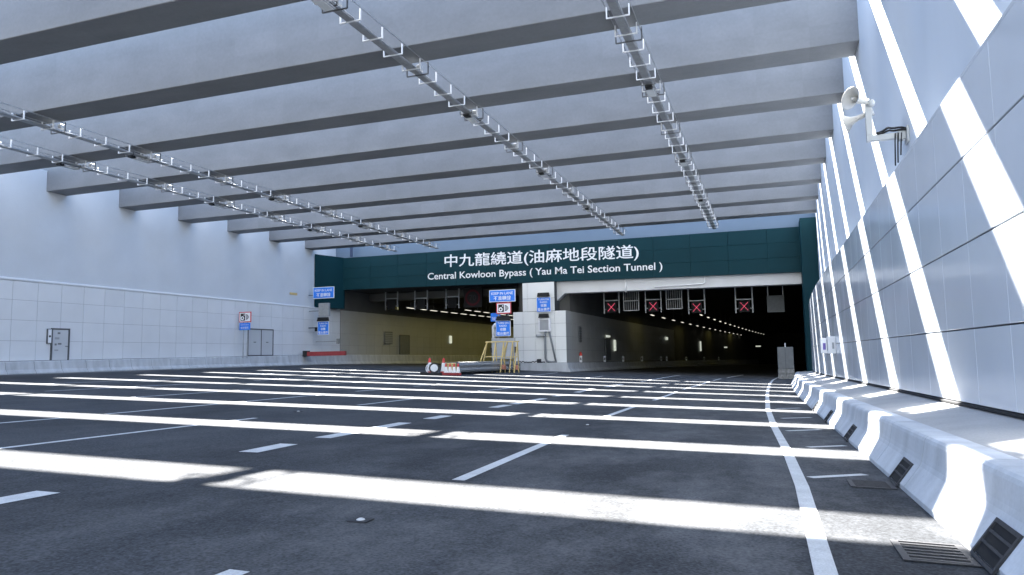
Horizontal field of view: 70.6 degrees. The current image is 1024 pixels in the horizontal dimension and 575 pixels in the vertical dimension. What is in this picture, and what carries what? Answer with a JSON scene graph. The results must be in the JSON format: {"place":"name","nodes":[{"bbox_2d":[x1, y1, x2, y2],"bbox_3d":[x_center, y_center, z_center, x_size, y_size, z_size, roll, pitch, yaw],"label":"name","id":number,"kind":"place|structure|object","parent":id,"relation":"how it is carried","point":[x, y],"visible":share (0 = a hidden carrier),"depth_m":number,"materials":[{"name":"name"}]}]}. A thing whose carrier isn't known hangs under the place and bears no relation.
{"place":"outdoors","nodes":[
{"label":"outdoors","id":0,"kind":"place"},
{"bbox_2d":[0,364,995,574],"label":"road","id":1,"kind":"structure","parent":0,"point":[744,469],"depth_m":8.07,"materials":[{"name":"grey asphalt"}]},
{"bbox_2d":[0,355,333,374],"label":"concrete barrier","id":2,"kind":"object","parent":1,"relation":"on","point":[38,367],"visible":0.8,"depth_m":50.64,"materials":[{"name":"grey concrete"}]},
{"bbox_2d":[239,312,250,357],"bbox_3d":[-21.937,3.907,59.409,1.220,3.810,0.158,-3,-6,19],"label":"camera sign","id":3,"kind":"object","parent":2,"relation":"attached to","point":[244,317],"visible":1,"depth_m":59.43,"materials":[{"name":"white"}]},
{"bbox_2d":[302,351,345,355],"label":"boom barrier","id":4,"kind":"object","parent":2,"relation":"on","point":[323,353],"visible":1,"depth_m":67.02,"materials":[{"name":"red metal"}]},
{"bbox_2d":[0,169,339,361],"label":"clad wall","id":5,"kind":"structure","parent":1,"relation":"on","point":[101,275],"depth_m":50.51,"materials":[{"name":"concrete"}]},
{"bbox_2d":[46,329,51,343],"bbox_3d":[-28.205,2.970,44.031,0.124,0.910,0.260,-3,-6,19],"label":"door sign","id":6,"kind":"object","parent":5,"relation":"attached to","point":[48,336],"visible":1,"depth_m":43.97,"materials":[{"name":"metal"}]},
{"bbox_2d":[50,328,69,360],"bbox_3d":[-27.941,3.522,44.714,0.115,1.990,1.250,-3,-6,19],"label":"door","id":7,"kind":"structure","parent":5,"relation":"attached to","point":[60,345],"depth_m":44.71,"materials":[{"name":"metal"}]},
{"bbox_2d":[0,0,305,64],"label":"roof beam","id":8,"kind":"structure","parent":5,"relation":"attached to","point":[29,29],"depth_m":22.77,"materials":[{"name":"concrete"}]},
{"bbox_2d":[314,0,624,235],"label":"cable tray","id":9,"kind":"object","parent":8,"relation":"hanging from","point":[356,24],"visible":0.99,"depth_m":27.90,"materials":[{"name":"white metal"}]},
{"bbox_2d":[311,0,337,10],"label":"floodlight","id":10,"kind":"object","parent":9,"relation":"attached to","point":[325,5],"visible":1,"depth_m":20.45,"materials":[{"name":"grey metal"}]},
{"bbox_2d":[460,110,481,123],"bbox_3d":[-1.739,-7.200,30.598,0.550,0.222,1.140,-3,-6,19],"label":"floodlight","id":11,"kind":"object","parent":9,"relation":"attached to","point":[470,118],"visible":1,"depth_m":30.43,"materials":[{"name":"grey metal"}]},
{"bbox_2d":[536,170,550,178],"bbox_3d":[1.772,-6.333,40.455,0.550,0.222,1.140,-3,-6,19],"label":"floodlight","id":12,"kind":"object","parent":9,"relation":"attached to","point":[543,175],"visible":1,"depth_m":40.26,"materials":[{"name":"grey metal"}]},
{"bbox_2d":[601,0,718,228],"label":"cable tray","id":13,"kind":"object","parent":8,"relation":"hanging from","point":[619,17],"visible":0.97,"depth_m":28.25,"materials":[{"name":"white metal"}]},
{"bbox_2d":[641,81,659,96],"bbox_3d":[5.308,-7.586,27.696,0.550,0.222,1.140,-3,-6,19],"label":"floodlight","id":14,"kind":"object","parent":13,"relation":"attached to","point":[650,90],"visible":0.99,"depth_m":27.52,"materials":[{"name":"grey metal"}]},
{"bbox_2d":[679,157,689,166],"bbox_3d":[9.086,-6.653,38.304,0.550,0.222,1.140,-3,-6,19],"label":"floodlight","id":15,"kind":"object","parent":13,"relation":"attached to","point":[682,162],"visible":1,"depth_m":38.15,"materials":[{"name":"grey metal"}]},
{"bbox_2d":[696,197,705,203],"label":"floodlight","id":16,"kind":"object","parent":13,"relation":"attached to","point":[700,201],"visible":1,"depth_m":47.91,"materials":[{"name":"grey metal"}]},
{"bbox_2d":[248,328,273,355],"bbox_3d":[-21.692,4.739,62.379,0.065,2.340,3.360,-3,-6,19],"label":"double door","id":17,"kind":"structure","parent":5,"relation":"attached to","point":[260,342],"depth_m":62.37,"materials":[{"name":"metal"}]},
{"bbox_2d":[309,303,329,316],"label":"louvre box","id":18,"kind":"object","parent":5,"relation":"attached to","point":[324,309],"visible":1,"depth_m":68.47,"materials":[{"name":"grey paint"}]},
{"bbox_2d":[308,286,333,298],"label":"lane sign","id":19,"kind":"object","parent":5,"relation":"attached to","point":[322,292],"visible":1,"depth_m":68.65,"materials":[{"name":"blue metal"}]},
{"bbox_2d":[314,317,328,334],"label":"radio sign","id":20,"kind":"object","parent":5,"relation":"attached to","point":[322,328],"visible":1,"depth_m":68.31,"materials":[{"name":"blue metal"}]},
{"bbox_2d":[316,339,339,343],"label":"control box","id":21,"kind":"object","parent":5,"relation":"attached to","point":[337,341],"visible":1,"depth_m":69.08,"materials":[{"name":"grey metal"}]},
{"bbox_2d":[314,254,344,308],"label":"portal corner panel","id":22,"kind":"object","parent":5,"relation":"attached to","point":[328,271],"visible":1,"depth_m":72.05,"materials":[{"name":"teal metal"}]},
{"bbox_2d":[43,58,843,195],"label":"roof beam","id":23,"kind":"structure","parent":5,"relation":"attached to","point":[804,85],"depth_m":34.93,"materials":[{"name":"concrete"}]},
{"bbox_2d":[119,104,833,210],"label":"roof beam","id":24,"kind":"structure","parent":5,"relation":"attached to","point":[798,124],"depth_m":40.23,"materials":[{"name":"concrete"}]},
{"bbox_2d":[178,138,825,222],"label":"roof beam","id":25,"kind":"structure","parent":5,"relation":"attached to","point":[783,154],"depth_m":45.34,"materials":[{"name":"concrete"}]},
{"bbox_2d":[227,164,820,233],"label":"roof beam","id":26,"kind":"structure","parent":5,"relation":"attached to","point":[750,179],"depth_m":50.43,"materials":[{"name":"concrete"}]},
{"bbox_2d":[269,184,817,242],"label":"roof beam","id":27,"kind":"structure","parent":5,"relation":"attached to","point":[726,199],"depth_m":55.46,"materials":[{"name":"concrete"}]},
{"bbox_2d":[305,200,816,249],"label":"roof beam","id":28,"kind":"structure","parent":5,"relation":"attached to","point":[750,211],"depth_m":60.51,"materials":[{"name":"concrete"}]},
{"bbox_2d":[347,517,373,522],"bbox_3d":[-1.221,1.870,5.831,0.170,0.023,0.150,-3,-6,19],"label":"road stud","id":29,"kind":"object","parent":1,"relation":"on","point":[360,520],"visible":1,"depth_m":5.80,"materials":[{"name":"white paint"}]},
{"bbox_2d":[332,355,512,363],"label":"concrete barrier","id":30,"kind":"object","parent":1,"relation":"on","point":[381,359],"visible":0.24,"depth_m":84.44,"materials":[{"name":"grey concrete"}]},
{"bbox_2d":[340,291,513,354],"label":"tunnel wall","id":31,"kind":"structure","parent":1,"relation":"on","point":[365,323],"depth_m":87.54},
{"bbox_2d":[384,331,392,343],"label":"vent grille","id":32,"kind":"object","parent":31,"relation":"attached to","point":[388,337],"visible":1,"depth_m":82.14,"materials":[{"name":"grey metal"}]},
{"bbox_2d":[399,335,409,353],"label":"door","id":33,"kind":"structure","parent":31,"relation":"attached to","point":[404,344],"depth_m":85.30,"materials":[{"name":"metal"}]},
{"bbox_2d":[420,372,441,374],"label":"kerb block","id":34,"kind":"structure","parent":1,"relation":"on","point":[428,373],"depth_m":49.30,"materials":[{"name":"black rubber"}]},
{"bbox_2d":[429,363,438,372],"bbox_3d":[-5.345,5.574,49.540,1.000,0.835,0.310,-3,-6,19],"label":"keep sign","id":35,"kind":"object","parent":1,"relation":"on","point":[433,367],"visible":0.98,"depth_m":49.52,"materials":[{"name":"white"}]},
{"bbox_2d":[440,358,444,372],"bbox_3d":[-4.741,5.480,50.152,0.576,1.140,0.576,-3,-6,19],"label":"traffic cone","id":36,"kind":"object","parent":1,"relation":"on","point":[443,365],"visible":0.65,"depth_m":50.03,"materials":[{"name":"white plastic"}]},
{"bbox_2d":[442,373,460,374],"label":"kerb block","id":37,"kind":"structure","parent":1,"relation":"on","point":[451,373],"depth_m":49.30,"materials":[{"name":"red paint"}]},
{"bbox_2d":[441,361,520,372],"bbox_3d":[-2.194,6.119,55.667,1.904,0.854,11.411,-3,-6,21],"label":"crash cushion","id":38,"kind":"object","parent":1,"relation":"on","point":[483,366],"visible":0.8,"depth_m":54.31,"materials":[{"name":"metal"}]},
{"bbox_2d":[480,341,505,372],"bbox_3d":[-1.610,5.548,57.605,2.348,2.510,1.198,-3,-6,19],"label":"trestle","id":39,"kind":"object","parent":1,"relation":"on","point":[496,356],"visible":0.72,"depth_m":57.48,"materials":[{"name":"yellow paint"}]},
{"bbox_2d":[492,323,495,361],"bbox_3d":[-1.455,5.213,63.197,0.757,4.256,0.395,-6,-7,44],"label":"bent duct","id":40,"kind":"object","parent":1,"relation":"on","point":[493,331],"visible":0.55,"depth_m":63.34,"materials":[{"name":"white metal"}]},
{"bbox_2d":[491,313,499,360],"bbox_3d":[-1.413,4.895,64.064,0.900,5.250,0.170,-3,-6,19],"label":"blue sign","id":41,"kind":"object","parent":1,"relation":"on","point":[493,316],"visible":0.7,"depth_m":64.24,"materials":[{"name":"blue metal"}]},
{"bbox_2d":[489,289,515,360],"bbox_3d":[-0.772,3.766,62.366,2.420,7.160,0.234,-3,-6,19],"label":"lane sign","id":42,"kind":"object","parent":1,"relation":"on","point":[507,295],"visible":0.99,"depth_m":62.52,"materials":[{"name":"blue metal"}]},
{"bbox_2d":[496,316,510,335],"bbox_3d":[-0.775,3.329,62.147,1.380,1.730,0.280,-3,-6,19],"label":"radio sign","id":43,"kind":"object","parent":42,"relation":"attached to","point":[503,327],"visible":1,"depth_m":62.13,"materials":[{"name":"blue metal"}]},
{"bbox_2d":[496,302,510,313],"bbox_3d":[-0.715,1.782,62.321,1.360,0.960,0.068,-3,-6,19],"label":"camera sign","id":44,"kind":"object","parent":42,"relation":"attached to","point":[503,308],"visible":1,"depth_m":62.30,"materials":[{"name":"white metal"}]},
{"bbox_2d":[490,338,515,361],"bbox_3d":[-0.700,5.804,61.621,2.320,2.960,0.290,-3,-6,19],"label":"screen board","id":45,"kind":"object","parent":1,"relation":"on","point":[499,345],"visible":0.77,"depth_m":61.63,"materials":[{"name":"grey paint"}]},
{"bbox_2d":[500,341,518,372],"bbox_3d":[-0.255,5.560,57.761,1.798,2.548,1.198,-3,-6,19],"label":"trestle","id":46,"kind":"object","parent":1,"relation":"on","point":[515,367],"visible":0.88,"depth_m":57.61,"materials":[{"name":"yellow paint"}]},
{"bbox_2d":[513,282,755,362],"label":"tunnel wall","id":47,"kind":"structure","parent":1,"relation":"on","point":[636,335],"depth_m":80.30,"materials":[{"name":"grey"}]},
{"bbox_2d":[536,292,550,311],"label":"radio sign","id":48,"kind":"object","parent":47,"relation":"attached to","point":[543,301],"visible":1,"depth_m":65.07,"materials":[{"name":"blue metal"}]},
{"bbox_2d":[536,314,556,362],"bbox_3d":[3.045,4.576,64.788,1.852,4.445,0.400,-3,-6,19],"label":"louvre box","id":49,"kind":"object","parent":47,"relation":"attached to","point":[544,322],"visible":1,"depth_m":64.82,"materials":[{"name":"white metal"}]},
{"bbox_2d":[578,326,581,341],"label":"vent grille","id":50,"kind":"object","parent":47,"relation":"attached to","point":[579,333],"visible":1,"depth_m":68.03,"materials":[{"name":"metal"}]},
{"bbox_2d":[605,338,610,359],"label":"door","id":51,"kind":"structure","parent":47,"relation":"attached to","point":[608,348],"depth_m":76.94,"materials":[{"name":"metal"}]},
{"bbox_2d":[557,272,801,300],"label":"portal lintel","id":52,"kind":"structure","parent":47,"relation":"attached to","point":[564,288],"depth_m":62.49,"materials":[{"name":"white concrete"}]},
{"bbox_2d":[336,213,814,289],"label":"portal headwall","id":53,"kind":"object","parent":52,"relation":"on","point":[768,222],"visible":0.07,"depth_m":65.52,"materials":[{"name":"white concrete"}]},
{"bbox_2d":[343,227,800,289],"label":"portal fascia","id":54,"kind":"structure","parent":53,"relation":"attached to","point":[765,251],"depth_m":64.77,"materials":[{"name":"green metal"}]},
{"bbox_2d":[520,359,757,371],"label":"concrete barrier","id":55,"kind":"object","parent":1,"relation":"on","point":[577,366],"visible":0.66,"depth_m":80.82,"materials":[{"name":"grey concrete"}]},
{"bbox_2d":[755,333,805,364],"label":"tunnel end","id":56,"kind":"structure","parent":1,"relation":"on","point":[766,351],"depth_m":213.43,"materials":[{"name":"black"}]},
{"bbox_2d":[777,343,794,378],"bbox_3d":[21.812,5.856,57.597,1.210,2.860,1.100,-3,-6,19],"label":"equipment cabinet","id":57,"kind":"object","parent":1,"relation":"on","point":[785,354],"visible":0.91,"depth_m":57.14,"materials":[{"name":"metal"}]},
{"bbox_2d":[799,217,818,370],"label":"portal column","id":58,"kind":"structure","parent":1,"relation":"on","point":[809,253],"depth_m":57.00,"materials":[{"name":"teal metal"}]},
{"bbox_2d":[846,479,897,489],"bbox_3d":[3.889,2.131,7.828,0.440,0.027,0.510,-3,-6,19],"label":"road gully grate","id":59,"kind":"object","parent":1,"relation":"on","point":[871,484],"visible":1,"depth_m":7.80,"materials":[{"name":"black metal"}]},
{"bbox_2d":[792,370,1023,574],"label":"concrete barrier","id":60,"kind":"object","parent":1,"relation":"on","point":[962,481],"visible":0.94,"depth_m":7.37,"materials":[{"name":"white concrete"}]},
{"bbox_2d":[824,410,832,421],"bbox_3d":[7.285,2.957,16.638,0.192,0.256,0.520,-3,-6,19],"label":"scupper grate","id":61,"kind":"object","parent":60,"relation":"attached to","point":[829,414],"visible":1,"depth_m":16.64,"materials":[{"name":"black metal"}]},
{"bbox_2d":[843,424,856,441],"bbox_3d":[5.847,2.510,12.503,0.192,0.256,0.520,-3,-6,19],"label":"scupper grate","id":62,"kind":"object","parent":60,"relation":"attached to","point":[849,433],"visible":1,"depth_m":12.50,"materials":[{"name":"black metal"}]},
{"bbox_2d":[888,457,913,486],"bbox_3d":[4.245,2.011,7.898,0.192,0.256,0.520,-3,-6,19],"label":"scupper grate","id":63,"kind":"object","parent":60,"relation":"attached to","point":[901,470],"visible":1,"depth_m":7.89,"materials":[{"name":"black metal"}]},
{"bbox_2d":[969,517,1023,574],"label":"scupper grate","id":64,"kind":"object","parent":60,"relation":"attached to","point":[996,544],"visible":1,"depth_m":4.64,"materials":[{"name":"black metal"}]},
{"bbox_2d":[809,0,1023,413],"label":"clad wall","id":65,"kind":"structure","parent":1,"relation":"on","point":[919,287],"depth_m":12.53,"materials":[{"name":"grey metal"}]},
{"bbox_2d":[0,0,790,131],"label":"roof beam","id":66,"kind":"structure","parent":65,"relation":"attached to","point":[303,41],"depth_m":26.50,"materials":[{"name":"concrete"}]},
{"bbox_2d":[0,0,858,174],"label":"roof beam","id":67,"kind":"structure","parent":65,"relation":"attached to","point":[791,32],"depth_m":29.49,"materials":[{"name":"concrete"}]},
{"bbox_2d":[820,338,826,352],"bbox_3d":[14.259,2.658,33.032,0.304,0.690,0.564,-3,-6,19],"label":"wall box","id":68,"kind":"object","parent":65,"relation":"attached to","point":[823,345],"visible":0.77,"depth_m":32.78,"materials":[{"name":"white metal"}]},
{"bbox_2d":[826,336,835,353],"bbox_3d":[12.888,2.319,29.183,0.304,0.690,0.564,-3,-6,19],"label":"wall box","id":69,"kind":"object","parent":65,"relation":"attached to","point":[831,344],"visible":1,"depth_m":28.93,"materials":[{"name":"white metal"}]},
{"bbox_2d":[840,87,909,165],"bbox_3d":[8.849,-3.873,17.570,1.513,1.965,1.173,-3,-6,19],"label":"horn loudspeaker","id":70,"kind":"object","parent":65,"relation":"attached to","point":[851,98],"visible":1,"depth_m":17.57,"materials":[{"name":"metal"}]},
{"bbox_2d":[890,539,983,567],"bbox_3d":[2.899,1.822,4.969,0.460,0.029,0.590,-3,-6,19],"label":"road gully grate","id":71,"kind":"object","parent":1,"relation":"on","point":[939,553],"visible":0.99,"depth_m":4.93,"materials":[{"name":"black metal"}]},
{"bbox_2d":[520,359,544,362],"bbox_3d":[1.606,6.615,64.994,2.953,0.340,0.300,-3,-6,19],"label":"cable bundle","id":72,"kind":"object","parent":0,"point":[538,361],"visible":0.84,"depth_m":64.64,"materials":[{"name":"black rubber"}]},
{"bbox_2d":[345,283,803,333],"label":"tunnel ceiling","id":73,"kind":"structure","parent":0,"point":[720,303],"depth_m":96.21,"materials":[{"name":"grey"}]},
{"bbox_2d":[385,291,397,309],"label":"lane signal","id":74,"kind":"object","parent":73,"relation":"hanging from","point":[392,304],"visible":1,"depth_m":76.89,"materials":[{"name":"black metal"}]},
{"bbox_2d":[414,290,427,309],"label":"lane signal","id":75,"kind":"object","parent":73,"relation":"hanging from","point":[419,303],"visible":1,"depth_m":75.72,"materials":[{"name":"black metal"}]},
{"bbox_2d":[369,287,518,301],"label":"duct","id":76,"kind":"object","parent":73,"relation":"hanging from","point":[406,296],"visible":0.48,"depth_m":76.68,"materials":[{"name":"grey metal"}]},
{"bbox_2d":[445,288,459,308],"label":"lane signal","id":77,"kind":"object","parent":73,"relation":"hanging from","point":[453,302],"visible":1,"depth_m":74.50,"materials":[{"name":"black metal"}]},
{"bbox_2d":[464,287,482,307],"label":"speed limit sign","id":78,"kind":"object","parent":73,"relation":"hanging from","point":[473,297],"visible":1,"depth_m":73.53,"materials":[{"name":"black plastic"}]},
{"bbox_2d":[603,292,619,313],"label":"lane signal","id":79,"kind":"object","parent":73,"relation":"hanging from","point":[611,307],"visible":0.94,"depth_m":68.89,"materials":[{"name":"black metal"}]},
{"bbox_2d":[623,291,638,310],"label":"hanging cage","id":80,"kind":"object","parent":73,"relation":"hanging from","point":[634,300],"visible":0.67,"depth_m":67.68,"materials":[{"name":"grey metal"}]},
{"bbox_2d":[644,291,661,312],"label":"lane signal","id":81,"kind":"object","parent":73,"relation":"hanging from","point":[653,306],"visible":0.92,"depth_m":67.57,"materials":[{"name":"black metal"}]},
{"bbox_2d":[665,290,682,309],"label":"hanging cage","id":82,"kind":"object","parent":73,"relation":"hanging from","point":[679,298],"visible":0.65,"depth_m":66.43,"materials":[{"name":"grey metal"}]},
{"bbox_2d":[687,289,705,313],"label":"lane signal","id":83,"kind":"object","parent":73,"relation":"hanging from","point":[696,307],"visible":0.93,"depth_m":66.26,"materials":[{"name":"black metal"}]},
{"bbox_2d":[734,287,753,312],"bbox_3d":[20.867,0.538,65.109,1.550,3.500,0.404,-3,-6,19],"label":"lane signal","id":84,"kind":"object","parent":73,"relation":"hanging from","point":[743,306],"visible":0.92,"depth_m":64.87,"materials":[{"name":"black plastic"}]},
{"bbox_2d":[767,286,784,312],"bbox_3d":[23.389,0.464,64.220,1.450,3.500,0.300,-3,-6,19],"label":"message panel","id":85,"kind":"object","parent":73,"relation":"hanging from","point":[775,303],"visible":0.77,"depth_m":64.00,"materials":[{"name":"grey metal"}]},
{"bbox_3d":[-14.211,-10.133,18.000,46.980,2.990,1.400,-3,-6,19],"label":"roof beam","id":86,"kind":"object","parent":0,"visible":0},
{"bbox_2d":[0,136,398,251],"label":"cable tray","id":87,"kind":"object","parent":86,"relation":"hanging from","point":[137,181],"visible":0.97,"depth_m":43.23,"materials":[{"name":"white metal"}]},
{"bbox_2d":[54,160,80,169],"bbox_3d":[-22.770,-6.255,37.047,0.550,0.222,1.140,-3,-6,19],"label":"floodlight","id":88,"kind":"object","parent":87,"relation":"attached to","point":[61,164],"visible":1,"depth_m":36.95,"materials":[{"name":"grey metal"}]},
{"bbox_2d":[207,202,223,207],"bbox_3d":[-19.226,-5.380,46.999,0.550,0.222,1.140,-3,-6,19],"label":"floodlight","id":89,"kind":"object","parent":87,"relation":"attached to","point":[215,205],"visible":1,"depth_m":46.77,"materials":[{"name":"grey metal"}]},
{"bbox_2d":[0,102,440,248],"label":"cable tray","id":90,"kind":"object","parent":86,"relation":"hanging from","point":[61,129],"visible":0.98,"depth_m":38.39,"materials":[{"name":"white metal"}]},
{"bbox_2d":[125,152,150,162],"bbox_3d":[-18.524,-6.434,35.870,0.550,0.222,1.140,-3,-6,19],"label":"floodlight","id":91,"kind":"object","parent":90,"relation":"attached to","point":[132,156],"visible":1,"depth_m":35.74,"materials":[{"name":"grey metal"}]},
{"bbox_2d":[266,196,284,202],"bbox_3d":[-14.979,-5.559,45.822,0.550,0.222,1.140,-3,-6,19],"label":"floodlight","id":92,"kind":"object","parent":90,"relation":"attached to","point":[275,200],"visible":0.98,"depth_m":45.62,"materials":[{"name":"grey metal"}]}
]}

